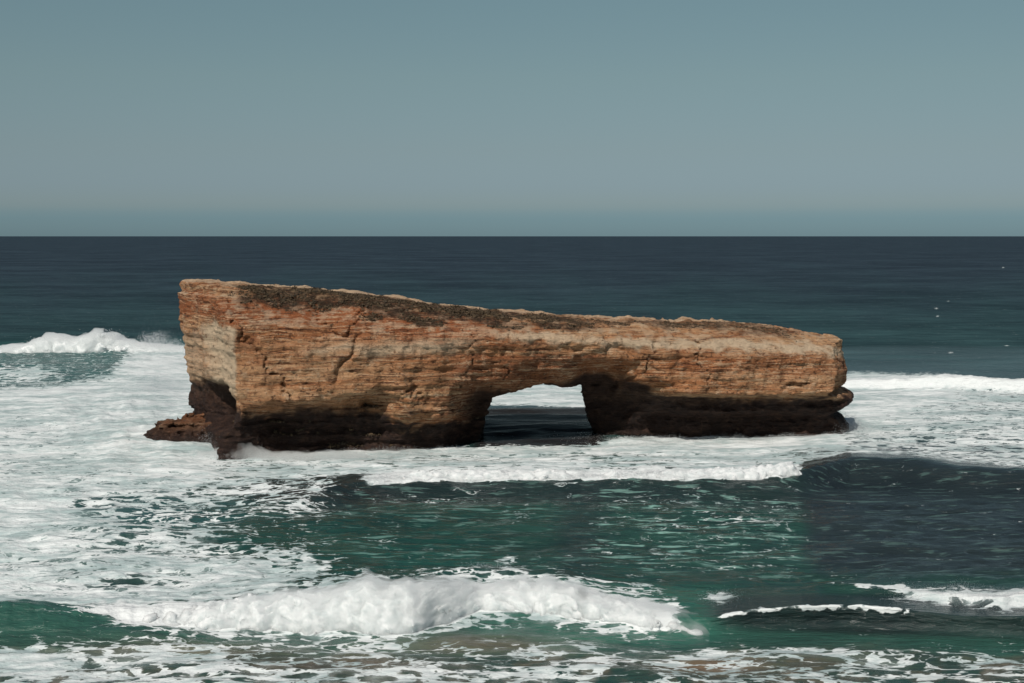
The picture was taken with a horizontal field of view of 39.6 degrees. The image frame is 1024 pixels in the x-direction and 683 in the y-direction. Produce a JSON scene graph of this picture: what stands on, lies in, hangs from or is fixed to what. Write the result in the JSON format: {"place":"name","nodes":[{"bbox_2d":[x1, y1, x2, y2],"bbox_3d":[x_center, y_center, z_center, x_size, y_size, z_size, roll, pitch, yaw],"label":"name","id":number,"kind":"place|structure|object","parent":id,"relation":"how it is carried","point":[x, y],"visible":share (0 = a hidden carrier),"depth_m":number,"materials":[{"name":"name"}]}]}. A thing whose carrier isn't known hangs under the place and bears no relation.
{"place":"outdoors","nodes":[
{"label":"outdoors","id":0,"kind":"place"},
{"bbox_2d":[0,236,1023,682],"bbox_3d":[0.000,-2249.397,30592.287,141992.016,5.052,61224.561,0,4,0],"label":"sea","id":1,"kind":"structure","parent":0,"point":[116,526],"depth_m":162.39,"materials":[{"name":"liquid"}]},
{"bbox_2d":[0,333,184,353],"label":"breaking foam","id":2,"kind":"object","parent":1,"relation":"on","point":[56,345],"visible":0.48,"depth_m":327.88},
{"bbox_2d":[143,413,211,442],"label":"rock shelf","id":3,"kind":"object","parent":1,"relation":"in","point":[186,427],"visible":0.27,"depth_m":206.84,"materials":[{"name":"stone"}]},
{"bbox_2d":[142,579,702,635],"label":"breaking foam","id":4,"kind":"object","parent":1,"relation":"on","point":[407,607],"visible":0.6,"depth_m":109.59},
{"bbox_2d":[178,279,853,459],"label":"sea arch","id":5,"kind":"structure","parent":1,"relation":"in","point":[258,367],"depth_m":201.79,"materials":[{"name":"stone"}]},
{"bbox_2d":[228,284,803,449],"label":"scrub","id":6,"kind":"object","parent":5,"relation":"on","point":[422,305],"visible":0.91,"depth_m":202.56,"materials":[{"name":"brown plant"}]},
{"bbox_2d":[29,323,1023,619],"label":"sea spray","id":7,"kind":"object","parent":1,"relation":"on","point":[583,593],"visible":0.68,"depth_m":200.20,"materials":[{"name":"white liquid"}]},
{"bbox_2d":[385,461,799,481],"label":"breaking foam","id":8,"kind":"object","parent":1,"relation":"on","point":[760,472],"visible":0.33,"depth_m":167.65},
{"bbox_2d":[0,0,1023,235],"label":"sky","id":9,"kind":"structure","parent":0,"point":[118,117],"materials":[{"name":"blue"}]}
]}

